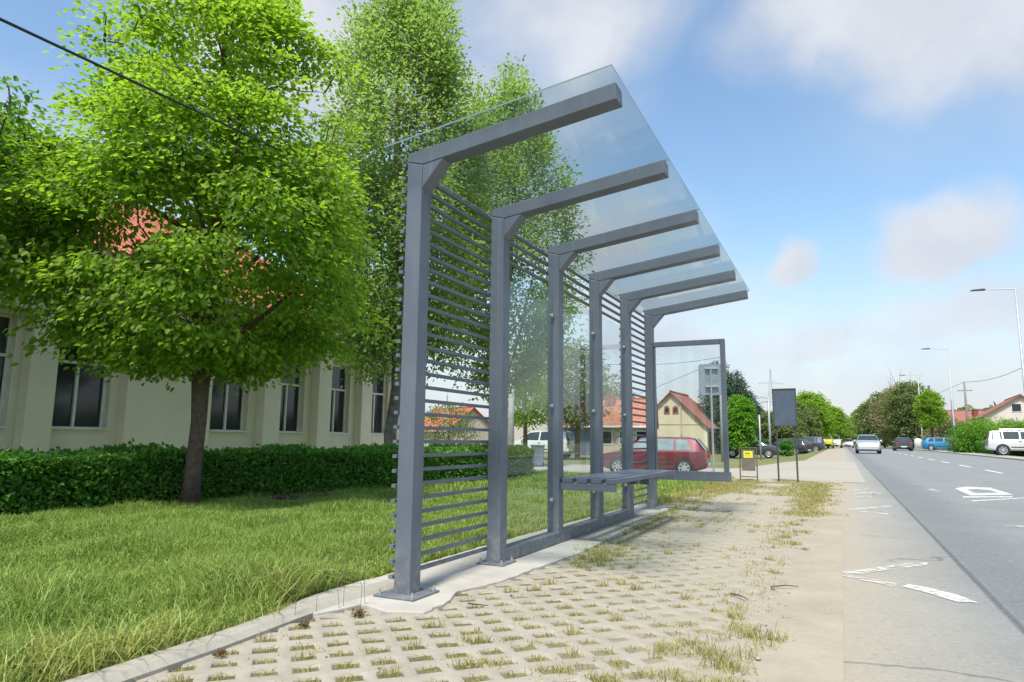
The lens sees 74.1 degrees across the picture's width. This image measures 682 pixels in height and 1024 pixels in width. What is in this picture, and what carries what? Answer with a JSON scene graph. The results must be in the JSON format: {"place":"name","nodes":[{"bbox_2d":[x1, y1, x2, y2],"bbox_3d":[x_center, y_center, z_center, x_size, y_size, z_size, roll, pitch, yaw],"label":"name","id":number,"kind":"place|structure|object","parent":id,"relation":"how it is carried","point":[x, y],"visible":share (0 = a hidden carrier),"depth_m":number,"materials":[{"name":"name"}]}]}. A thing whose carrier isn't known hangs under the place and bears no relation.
{"place":"outdoors","nodes":[
{"label":"outdoors","id":0,"kind":"place"},
{"bbox_2d":[0,468,735,681],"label":"lawn","id":1,"kind":"structure","parent":0,"point":[605,511],"depth_m":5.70,"materials":[{"name":"plant"}]},
{"bbox_2d":[0,75,122,308],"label":"linden tree","id":2,"kind":"object","parent":1,"relation":"on","point":[9,127],"visible":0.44,"depth_m":7.65,"materials":[{"name":"green plant"}]},
{"bbox_2d":[0,0,395,503],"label":"linden tree","id":3,"kind":"object","parent":1,"relation":"on","point":[220,186],"visible":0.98,"depth_m":7.69,"materials":[{"name":"green plant"}]},
{"bbox_2d":[59,491,344,520],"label":"leaf litter","id":4,"kind":"object","parent":1,"relation":"on","point":[286,496],"visible":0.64,"depth_m":9.01,"materials":[{"name":"brown plant"}]},
{"bbox_2d":[0,438,535,516],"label":"clipped hedge","id":5,"kind":"object","parent":1,"relation":"on","point":[31,481],"visible":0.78,"depth_m":8.63,"materials":[{"name":"green plant"}]},
{"bbox_2d":[299,0,506,446],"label":"poplar tree","id":6,"kind":"object","parent":1,"relation":"on","point":[440,64],"visible":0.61,"depth_m":13.25,"materials":[{"name":"green plant"}]},
{"bbox_2d":[429,52,596,401],"bbox_3d":[-0.283,-2.167,17.244,4.840,10.990,4.627,-3,-9,26],"label":"poplar tree","id":7,"kind":"object","parent":1,"relation":"on","point":[515,176],"visible":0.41,"depth_m":16.77,"materials":[{"name":"green plant"}]},
{"bbox_2d":[69,446,831,674],"bbox_3d":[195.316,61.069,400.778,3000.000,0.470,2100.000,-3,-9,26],"label":"ground","id":8,"kind":"structure","parent":0,"point":[585,460],"depth_m":40.75,"materials":[{"name":"green plant"}]},
{"bbox_2d":[0,197,399,454],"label":"school building","id":9,"kind":"structure","parent":8,"relation":"on","point":[47,402],"depth_m":14.52,"materials":[{"name":"beige paint"}]},
{"bbox_2d":[0,313,13,427],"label":"window","id":10,"kind":"structure","parent":9,"relation":"in","point":[6,321],"depth_m":12.13,"materials":[{"name":"white glass"}]},
{"bbox_2d":[51,325,107,429],"bbox_3d":[-8.451,0.703,13.238,0.250,2.030,1.200,-3,-9,26],"label":"window","id":11,"kind":"structure","parent":9,"relation":"in","point":[79,402],"depth_m":13.28,"materials":[{"name":"black glass"}]},
{"bbox_2d":[209,358,247,431],"bbox_3d":[-6.876,1.187,16.472,0.250,2.030,1.100,-3,-9,26],"label":"window","id":12,"kind":"structure","parent":9,"relation":"in","point":[227,409],"depth_m":16.48,"materials":[{"name":"black glass"}]},
{"bbox_2d":[279,363,303,432],"bbox_3d":[-6.021,1.449,18.228,0.250,2.030,1.080,-3,-9,26],"label":"window","id":13,"kind":"structure","parent":9,"relation":"in","point":[290,398],"depth_m":18.42,"materials":[{"name":"black glass"}]},
{"bbox_2d":[330,364,348,433],"bbox_3d":[-5.187,1.705,19.938,0.250,2.030,1.080,-3,-9,26],"label":"window","id":14,"kind":"structure","parent":9,"relation":"in","point":[338,396],"depth_m":20.18,"materials":[{"name":"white glass"}]},
{"bbox_2d":[371,371,384,434],"bbox_3d":[-4.358,1.960,21.640,0.250,2.030,1.100,-3,-9,26],"label":"window","id":15,"kind":"structure","parent":9,"relation":"in","point":[378,395],"depth_m":21.90,"materials":[{"name":"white glass"}]},
{"bbox_2d":[62,579,393,681],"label":"kerb","id":16,"kind":"structure","parent":8,"relation":"on","point":[174,657],"depth_m":2.69,"materials":[{"name":"concrete"}]},
{"bbox_2d":[295,539,369,610],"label":"dry stalks","id":17,"kind":"object","parent":16,"relation":"on","point":[337,583],"visible":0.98,"depth_m":3.32,"materials":[{"name":"beige plant"}]},
{"bbox_2d":[424,402,480,446],"bbox_3d":[-4.239,5.945,45.683,4.681,3.763,4.413,-3,-9,26],"label":"tree","id":18,"kind":"object","parent":8,"relation":"on","point":[450,411],"visible":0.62,"depth_m":45.38,"materials":[{"name":"green plant"}]},
{"bbox_2d":[424,407,487,445],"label":"brick house","id":19,"kind":"structure","parent":8,"relation":"on","point":[484,425],"depth_m":74.92,"materials":[{"name":"orange tile"}]},
{"bbox_2d":[427,439,486,446],"bbox_3d":[-2.346,5.991,36.518,0.080,1.350,7.146,-4,-10,31],"label":"fence","id":20,"kind":"object","parent":8,"relation":"on","point":[428,444],"visible":0.06,"depth_m":35.52,"materials":[{"name":"brown wood"}]},
{"bbox_2d":[285,504,675,617],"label":"footing slab","id":21,"kind":"structure","parent":8,"relation":"on","point":[450,580],"depth_m":4.16,"materials":[{"name":"concrete"}]},
{"bbox_2d":[373,64,749,601],"bbox_3d":[1.060,0.358,5.825,1.337,2.616,5.498,-3,-9,26],"label":"bus shelter","id":22,"kind":"object","parent":21,"relation":"on","point":[427,168],"visible":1,"depth_m":4.62,"materials":[{"name":"paint"}]},
{"bbox_2d":[508,353,513,445],"bbox_3d":[-0.032,3.156,29.856,0.304,5.300,0.320,-3,-9,26],"label":"utility pole","id":23,"kind":"object","parent":8,"relation":"on","point":[511,422],"visible":0.48,"depth_m":29.72,"materials":[{"name":"concrete"}]},
{"bbox_2d":[0,17,511,352],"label":"overhead cable","id":24,"kind":"object","parent":23,"relation":"attached to","point":[92,62],"visible":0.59,"depth_m":5.29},
{"bbox_2d":[486,345,547,445],"bbox_3d":[0.564,3.104,32.982,3.764,6.114,3.773,-3,-9,26],"label":"tree","id":25,"kind":"object","parent":8,"relation":"on","point":[528,411],"visible":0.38,"depth_m":32.35,"materials":[{"name":"green plant"}]},
{"bbox_2d":[514,398,547,440],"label":"red roof house","id":26,"kind":"structure","parent":8,"relation":"on","point":[518,434],"depth_m":61.58,"materials":[{"name":"orange paint"}]},
{"bbox_2d":[514,430,574,458],"bbox_3d":[1.818,6.497,42.510,4.391,1.762,2.040,-4,-9,27],"label":"parked car","id":27,"kind":"object","parent":8,"relation":"on","point":[537,437],"visible":0.39,"depth_m":41.75,"materials":[{"name":"beige paint"}]},
{"bbox_2d":[540,335,613,459],"bbox_3d":[4.040,3.482,42.032,4.929,7.758,4.946,-3,-9,26],"label":"tree","id":28,"kind":"object","parent":8,"relation":"on","point":[576,397],"visible":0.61,"depth_m":41.27,"materials":[{"name":"green plant"}]},
{"bbox_2d":[546,393,658,454],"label":"house","id":29,"kind":"structure","parent":8,"relation":"on","point":[612,437],"depth_m":53.69,"materials":[{"name":"orange tile"}]},
{"bbox_2d":[565,429,589,454],"bbox_3d":[5.279,8.153,53.897,2.200,2.300,0.050,-1,-8,14],"label":"garage door","id":30,"kind":"structure","parent":29,"relation":"in","point":[584,435],"depth_m":53.79,"materials":[{"name":"metal"}]},
{"bbox_2d":[603,430,612,444],"bbox_3d":[7.473,7.602,53.431,0.900,1.100,0.058,-1,-8,14],"label":"window","id":31,"kind":"structure","parent":29,"relation":"in","point":[607,434],"depth_m":53.38,"materials":[{"name":"white glass"}]},
{"bbox_2d":[636,431,645,439],"bbox_3d":[10.098,7.537,52.793,0.900,1.100,0.058,-1,-8,14],"label":"window","id":32,"kind":"structure","parent":29,"relation":"in","point":[637,432],"depth_m":52.82,"materials":[{"name":"black glass"}]},
{"bbox_2d":[603,372,634,397],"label":"tree","id":33,"kind":"object","parent":8,"relation":"on","point":[616,391],"visible":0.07,"depth_m":74.93,"materials":[{"name":"green plant"}]},
{"bbox_2d":[657,390,719,453],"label":"cream house","id":34,"kind":"structure","parent":8,"relation":"on","point":[681,415],"depth_m":61.54,"materials":[{"name":"paint"}]},
{"bbox_2d":[664,406,669,413],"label":"attic window","id":35,"kind":"structure","parent":34,"relation":"in","point":[666,409],"depth_m":61.88,"materials":[{"name":"glass"}]},
{"bbox_2d":[672,405,678,413],"bbox_3d":[14.850,6.240,61.553,0.540,0.770,0.060,-4,-9,28],"label":"attic window","id":36,"kind":"structure","parent":34,"relation":"in","point":[675,409],"depth_m":61.53,"materials":[{"name":"glass"}]},
{"bbox_2d":[709,432,711,453],"bbox_3d":[17.954,9.309,61.353,0.060,2.200,0.900,-4,-9,27],"label":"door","id":37,"kind":"structure","parent":34,"relation":"in","point":[710,437],"depth_m":61.27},
{"bbox_2d":[697,361,738,453],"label":"spruce tree","id":38,"kind":"object","parent":8,"relation":"on","point":[716,409],"visible":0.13,"depth_m":65.09,"materials":[{"name":"green plant"}]},
{"bbox_2d":[719,357,723,461],"bbox_3d":[12.345,4.071,39.846,0.285,6.300,0.300,-3,-9,26],"label":"utility pole","id":39,"kind":"object","parent":8,"relation":"on","point":[721,435],"visible":0.29,"depth_m":39.64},
{"bbox_2d":[521,354,718,364],"bbox_3d":[6.186,0.788,35.260,15.921,1.259,0.024,7,-11,-38],"label":"overhead cable","id":40,"kind":"object","parent":39,"relation":"attached to","point":[656,364],"visible":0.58,"depth_m":36.87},
{"bbox_2d":[718,394,757,458],"bbox_3d":[15.959,6.010,47.691,2.741,4.581,2.896,-3,-9,26],"label":"tree","id":41,"kind":"object","parent":8,"relation":"on","point":[741,433],"visible":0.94,"depth_m":47.06,"materials":[{"name":"green plant"}]},
{"bbox_2d":[716,370,768,443],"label":"spruce tree","id":42,"kind":"object","parent":8,"relation":"on","point":[737,379],"visible":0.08,"depth_m":69.31,"materials":[{"name":"green plant"}]},
{"bbox_2d":[720,437,780,458],"bbox_3d":[17.367,7.773,49.422,4.111,1.492,2.000,-3,-9,22],"label":"parked car","id":43,"kind":"object","parent":8,"relation":"on","point":[769,451],"visible":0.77,"depth_m":48.36,"materials":[{"name":"grey paint"}]},
{"bbox_2d":[748,391,765,435],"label":"spruce tree","id":44,"kind":"object","parent":8,"relation":"on","point":[759,412],"visible":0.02,"depth_m":75.01,"materials":[{"name":"green plant"}]},
{"bbox_2d":[758,415,761,459],"bbox_3d":[16.317,6.408,44.565,0.114,3.100,0.120,-3,-9,26],"label":"utility pole","id":45,"kind":"object","parent":8,"relation":"on","point":[760,439],"visible":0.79,"depth_m":44.54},
{"bbox_2d":[761,397,771,444],"bbox_3d":[18.855,6.404,49.622,1.000,4.600,0.180,-3,-9,26],"label":"utility pole","id":46,"kind":"object","parent":8,"relation":"on","point":[769,425],"visible":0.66,"depth_m":49.68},
{"bbox_2d":[758,370,781,410],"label":"lattice pylon","id":47,"kind":"object","parent":8,"relation":"on","point":[771,386],"visible":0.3,"depth_m":260.42,"materials":[{"name":"metal"}]},
{"bbox_2d":[757,411,808,444],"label":"tree","id":48,"kind":"object","parent":8,"relation":"on","point":[786,431],"visible":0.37,"depth_m":70.06,"materials":[{"name":"green plant"}]},
{"bbox_2d":[778,438,794,455],"bbox_3d":[21.593,8.421,53.381,1.395,1.522,1.526,-3,-9,26],"label":"garden shrub","id":49,"kind":"object","parent":8,"relation":"on","point":[786,449],"visible":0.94,"depth_m":53.09,"materials":[{"name":"green plant"}]},
{"bbox_2d":[768,438,812,454],"bbox_3d":[24.815,9.555,61.299,2.000,1.492,4.111,9,-11,-44],"label":"parked car","id":50,"kind":"object","parent":8,"relation":"on","point":[804,446],"visible":0.41,"depth_m":59.88,"materials":[{"name":"black paint"}]},
{"bbox_2d":[796,401,823,438],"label":"roadside tree","id":51,"kind":"object","parent":8,"relation":"on","point":[807,417],"visible":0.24,"depth_m":82.03,"materials":[{"name":"green plant"}]},
{"bbox_2d":[803,436,825,450],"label":"parked car","id":52,"kind":"object","parent":8,"relation":"on","point":[817,443],"visible":0.43,"depth_m":75.86,"materials":[{"name":"blue paint"}]},
{"bbox_2d":[796,390,839,439],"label":"roadside tree","id":53,"kind":"object","parent":8,"relation":"on","point":[818,402],"visible":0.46,"depth_m":88.07,"materials":[{"name":"green plant"}]},
{"bbox_2d":[805,446,841,460],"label":"sidewalk","id":54,"kind":"structure","parent":8,"relation":"on","point":[833,454],"depth_m":42.76,"materials":[{"name":"beige concrete"}]},
{"bbox_2d":[822,434,833,447],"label":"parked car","id":55,"kind":"object","parent":54,"relation":"on","point":[829,442],"visible":0.47,"depth_m":93.23,"materials":[{"name":"yellow paint"}]},
{"bbox_2d":[827,435,841,447],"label":"parked van","id":56,"kind":"object","parent":54,"relation":"on","point":[837,441],"visible":0.55,"depth_m":101.73,"materials":[{"name":"white paint"}]},
{"bbox_2d":[820,404,854,443],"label":"roadside tree","id":57,"kind":"object","parent":8,"relation":"on","point":[837,412],"visible":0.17,"depth_m":103.70,"materials":[{"name":"green plant"}]},
{"bbox_2d":[831,419,856,446],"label":"roadside tree","id":58,"kind":"object","parent":8,"relation":"on","point":[852,434],"visible":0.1,"depth_m":131.74,"materials":[{"name":"green plant"}]},
{"bbox_2d":[848,410,890,445],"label":"roadside tree","id":59,"kind":"object","parent":8,"relation":"on","point":[854,428],"visible":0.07,"depth_m":149.15,"materials":[{"name":"green plant"}]},
{"bbox_2d":[850,391,903,447],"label":"roadside tree","id":60,"kind":"object","parent":8,"relation":"on","point":[864,428],"visible":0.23,"depth_m":119.14,"materials":[{"name":"green plant"}]},
{"bbox_2d":[863,370,926,443],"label":"roadside tree","id":61,"kind":"object","parent":8,"relation":"on","point":[877,419],"visible":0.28,"depth_m":104.12,"materials":[{"name":"green plant"}]},
{"bbox_2d":[876,380,942,448],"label":"roadside tree","id":62,"kind":"object","parent":8,"relation":"on","point":[912,430],"visible":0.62,"depth_m":97.01,"materials":[{"name":"green plant"}]},
{"bbox_2d":[921,427,948,449],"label":"garden shrub","id":63,"kind":"object","parent":8,"relation":"on","point":[929,435],"visible":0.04,"depth_m":89.63,"materials":[{"name":"green plant"}]},
{"bbox_2d":[888,401,995,445],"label":"wood","id":64,"kind":"object","parent":8,"relation":"on","point":[970,407],"depth_m":152.38,"materials":[{"name":"green plant"}]},
{"bbox_2d":[923,414,964,450],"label":"tree","id":65,"kind":"object","parent":8,"relation":"on","point":[946,427],"visible":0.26,"depth_m":84.99,"materials":[{"name":"green plant"}]},
{"bbox_2d":[941,422,985,452],"bbox_3d":[41.050,8.986,61.355,3.787,3.317,3.803,-3,-9,26],"label":"garden shrub","id":66,"kind":"object","parent":8,"relation":"on","point":[954,449],"visible":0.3,"depth_m":61.51,"materials":[{"name":"green plant"}]},
{"bbox_2d":[957,382,971,423],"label":"utility pole","id":67,"kind":"object","parent":8,"relation":"on","point":[965,401],"visible":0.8,"depth_m":74.82,"materials":[{"name":"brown wood"}]},
{"bbox_2d":[945,410,986,427],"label":"red roof house","id":68,"kind":"structure","parent":8,"relation":"on","point":[959,415],"depth_m":98.36,"materials":[{"name":"tile"}]},
{"bbox_2d":[913,449,1023,460],"bbox_3d":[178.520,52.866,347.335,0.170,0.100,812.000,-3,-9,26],"label":"kerb","id":69,"kind":"structure","parent":8,"relation":"on","point":[976,455],"depth_m":45.01,"materials":[{"name":"concrete"}]},
{"bbox_2d":[951,414,1000,452],"bbox_3d":[40.914,8.476,59.534,4.376,4.046,4.360,-3,-9,26],"label":"garden shrub","id":70,"kind":"object","parent":8,"relation":"on","point":[986,428],"visible":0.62,"depth_m":59.36,"materials":[{"name":"green plant"}]},
{"bbox_2d":[952,439,1023,456],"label":"garden hedge","id":71,"kind":"object","parent":8,"relation":"on","point":[979,445],"visible":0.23,"depth_m":55.29,"materials":[{"name":"green plant"}]},
{"bbox_2d":[971,414,1019,439],"bbox_3d":[42.963,8.636,60.515,4.673,4.140,4.495,-3,-9,26],"label":"garden shrub","id":72,"kind":"object","parent":8,"relation":"on","point":[998,426],"visible":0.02,"depth_m":60.32,"materials":[{"name":"green plant"}]},
{"bbox_2d":[970,394,1023,425],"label":"gabled house","id":73,"kind":"structure","parent":8,"relation":"on","point":[1010,408],"depth_m":80.42,"materials":[{"name":"paint"}]},
{"bbox_2d":[1011,403,1021,411],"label":"window","id":74,"kind":"structure","parent":73,"relation":"in","point":[1015,407],"depth_m":79.98,"materials":[{"name":"white glass"}]},
{"bbox_2d":[997,418,1023,428],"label":"garden shrub","id":75,"kind":"object","parent":8,"relation":"on","point":[1013,420],"visible":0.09,"depth_m":61.24,"materials":[{"name":"green plant"}]},
{"bbox_2d":[1010,417,1023,428],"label":"garden shrub","id":76,"kind":"object","parent":8,"relation":"on","point":[1022,424],"visible":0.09,"depth_m":61.25,"materials":[{"name":"green plant"}]},
{"bbox_2d":[136,482,826,681],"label":"paving","id":77,"kind":"structure","parent":0,"point":[243,670],"depth_m":3.13,"materials":[{"name":"beige concrete"}]},
{"bbox_2d":[211,648,226,656],"bbox_3d":[-1.107,1.182,2.574,0.056,0.034,0.050,0,-8,6],"label":"weed","id":78,"kind":"object","parent":77,"relation":"on","point":[221,652],"visible":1,"depth_m":2.57,"materials":[{"name":"brown plant"}]},
{"bbox_2d":[297,618,309,628],"bbox_3d":[-0.915,1.239,2.974,0.058,0.042,0.064,2,-8,-10],"label":"weed","id":79,"kind":"object","parent":77,"relation":"on","point":[305,624],"visible":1,"depth_m":2.97,"materials":[{"name":"brown plant"}]},
{"bbox_2d":[350,607,366,617],"bbox_3d":[-0.715,1.265,3.169,0.077,0.047,0.089,3,-9,-15],"label":"weed","id":80,"kind":"object","parent":77,"relation":"on","point":[360,612],"visible":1,"depth_m":3.16,"materials":[{"name":"brown plant"}]},
{"bbox_2d":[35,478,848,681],"bbox_3d":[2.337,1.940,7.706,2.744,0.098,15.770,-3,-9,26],"label":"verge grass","id":81,"kind":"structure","parent":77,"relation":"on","point":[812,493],"depth_m":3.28,"materials":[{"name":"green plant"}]},
{"bbox_2d":[144,527,835,681],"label":"pebbles","id":82,"kind":"object","parent":77,"relation":"on","point":[757,658],"visible":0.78,"depth_m":3.09,"materials":[{"name":"grey stone"}]},
{"bbox_2d":[772,388,798,481],"bbox_3d":[5.719,1.988,14.146,0.470,1.990,0.073,-5,-10,31],"label":"notice board","id":83,"kind":"object","parent":77,"relation":"on","point":[784,404],"visible":0.91,"depth_m":14.19,"materials":[{"name":"metal"}]},
{"bbox_2d":[734,482,843,681],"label":"verge sand","id":84,"kind":"structure","parent":77,"relation":"on","point":[815,625],"depth_m":3.28,"materials":[{"name":"beige sand"}]},
{"bbox_2d":[0,0,1023,420],"label":"sky","id":85,"kind":"structure","parent":0,"point":[857,164],"materials":[{"name":"blue"}]},
{"bbox_2d":[533,461,865,482],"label":"side road","id":86,"kind":"structure","parent":0,"point":[833,471],"depth_m":20.57,"materials":[{"name":"beige concrete"}]},
{"bbox_2d":[530,445,544,465],"bbox_3d":[1.241,5.510,32.553,0.680,1.040,0.750,0,-8,6],"label":"rubbish bin","id":87,"kind":"object","parent":86,"relation":"on","point":[538,457],"visible":0.83,"depth_m":32.26,"materials":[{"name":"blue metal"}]},
{"bbox_2d":[603,437,710,471],"bbox_3d":[5.520,4.450,26.241,4.111,1.492,2.000,-3,-9,22],"label":"parked car","id":88,"kind":"object","parent":86,"relation":"on","point":[684,454],"visible":0.66,"depth_m":25.27,"materials":[{"name":"red paint"}]},
{"bbox_2d":[698,364,720,471],"bbox_3d":[5.674,2.273,19.189,0.680,3.270,0.102,-1,-8,12],"label":"road sign","id":89,"kind":"object","parent":86,"relation":"on","point":[710,379],"visible":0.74,"depth_m":19.37,"materials":[{"name":"metal"}]},
{"bbox_2d":[732,479,828,484],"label":"sidewalk sand","id":90,"kind":"structure","parent":86,"relation":"on","point":[782,482],"depth_m":14.32,"materials":[{"name":"beige sand"}]},
{"bbox_2d":[739,447,757,479],"bbox_3d":[5.018,2.623,14.391,0.372,0.730,0.025,-5,-10,31],"label":"advertising stand","id":91,"kind":"object","parent":90,"relation":"on","point":[748,459],"visible":0.97,"depth_m":14.40,"materials":[{"name":"grey metal"}]},
{"bbox_2d":[842,445,1023,681],"bbox_3d":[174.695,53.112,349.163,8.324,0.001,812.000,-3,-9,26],"label":"road","id":92,"kind":"structure","parent":0,"point":[954,539],"depth_m":4.54,"materials":[{"name":"grey asphalt"}]},
{"bbox_2d":[841,438,854,447],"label":"moving car","id":93,"kind":"object","parent":92,"relation":"on","point":[848,443],"visible":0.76,"depth_m":103.26,"materials":[{"name":"white metal"}]},
{"bbox_2d":[853,435,881,453],"bbox_3d":[27.863,8.089,53.119,1.980,1.492,4.020,-3,-9,26],"label":"moving car","id":94,"kind":"object","parent":92,"relation":"on","point":[867,442],"visible":1,"depth_m":51.75,"materials":[{"name":"silver metal"}]},
{"bbox_2d":[845,575,896,585],"bbox_3d":[2.191,1.452,4.109,0.108,0.001,0.340,5,-9,-27],"label":"zigzag marking","id":95,"kind":"object","parent":92,"relation":"on","point":[874,581],"visible":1,"depth_m":4.08,"materials":[{"name":"paint"}]},
{"bbox_2d":[843,562,927,575],"bbox_3d":[2.473,1.513,4.513,1.002,0.001,0.124,5,-9,-27],"label":"zigzag marking","id":96,"kind":"object","parent":92,"relation":"on","point":[882,568],"visible":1,"depth_m":4.50,"materials":[{"name":"paint"}]},
{"bbox_2d":[891,437,912,450],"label":"moving car","id":97,"kind":"object","parent":92,"relation":"on","point":[902,442],"visible":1,"depth_m":72.44,"materials":[{"name":"grey paint"}]},
{"bbox_2d":[903,584,976,602],"bbox_3d":[2.381,1.407,3.785,0.140,0.001,0.470,2,-8,-11],"label":"zigzag marking","id":98,"kind":"object","parent":92,"relation":"on","point":[951,596],"visible":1,"depth_m":3.77,"materials":[{"name":"paint"}]},
{"bbox_2d":[955,487,1012,494],"bbox_3d":[8.286,2.652,11.981,0.680,0.001,2.650,-3,-9,26],"label":"road lettering","id":99,"kind":"object","parent":92,"relation":"on","point":[967,491],"visible":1,"depth_m":11.84,"materials":[{"name":"paint"}]},
{"bbox_2d":[963,496,1011,497],"bbox_3d":[7.499,2.459,10.700,1.079,0.001,0.230,2,-8,-9],"label":"road lettering","id":100,"kind":"object","parent":92,"relation":"on","point":[984,496],"visible":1,"depth_m":10.74,"materials":[{"name":"paint"}]},
{"bbox_2d":[888,446,1023,458],"bbox_3d":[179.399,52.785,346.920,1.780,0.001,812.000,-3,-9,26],"label":"verge ground","id":101,"kind":"structure","parent":0,"point":[1018,457],"depth_m":50.24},
{"bbox_2d":[899,375,923,448],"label":"street lamp","id":102,"kind":"object","parent":101,"relation":"on","point":[919,393],"visible":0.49,"depth_m":92.19,"materials":[{"name":"metal"}]},
{"bbox_2d":[914,438,921,448],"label":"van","id":103,"kind":"object","parent":101,"relation":"on","point":[917,443],"visible":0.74,"depth_m":93.68,"materials":[{"name":"paint"}]},
{"bbox_2d":[912,388,949,436],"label":"roadside tree","id":104,"kind":"object","parent":101,"relation":"on","point":[925,418],"visible":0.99,"depth_m":77.26,"materials":[{"name":"green plant"}]},
{"bbox_2d":[921,437,949,449],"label":"parked car","id":105,"kind":"object","parent":101,"relation":"on","point":[931,443],"visible":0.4,"depth_m":74.76,"materials":[{"name":"blue paint"}]},
{"bbox_2d":[923,348,954,434],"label":"street lamp","id":106,"kind":"object","parent":101,"relation":"on","point":[950,385],"visible":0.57,"depth_m":65.58,"materials":[{"name":"metal"}]},
{"bbox_2d":[971,288,1023,389],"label":"street lamp","id":107,"kind":"object","parent":101,"relation":"on","point":[1020,339],"visible":1,"depth_m":39.95,"materials":[{"name":"metal"}]},
{"bbox_2d":[984,429,1023,455],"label":"parked car","id":108,"kind":"object","parent":101,"relation":"on","point":[1004,442],"visible":1,"depth_m":46.68,"materials":[{"name":"white paint"}]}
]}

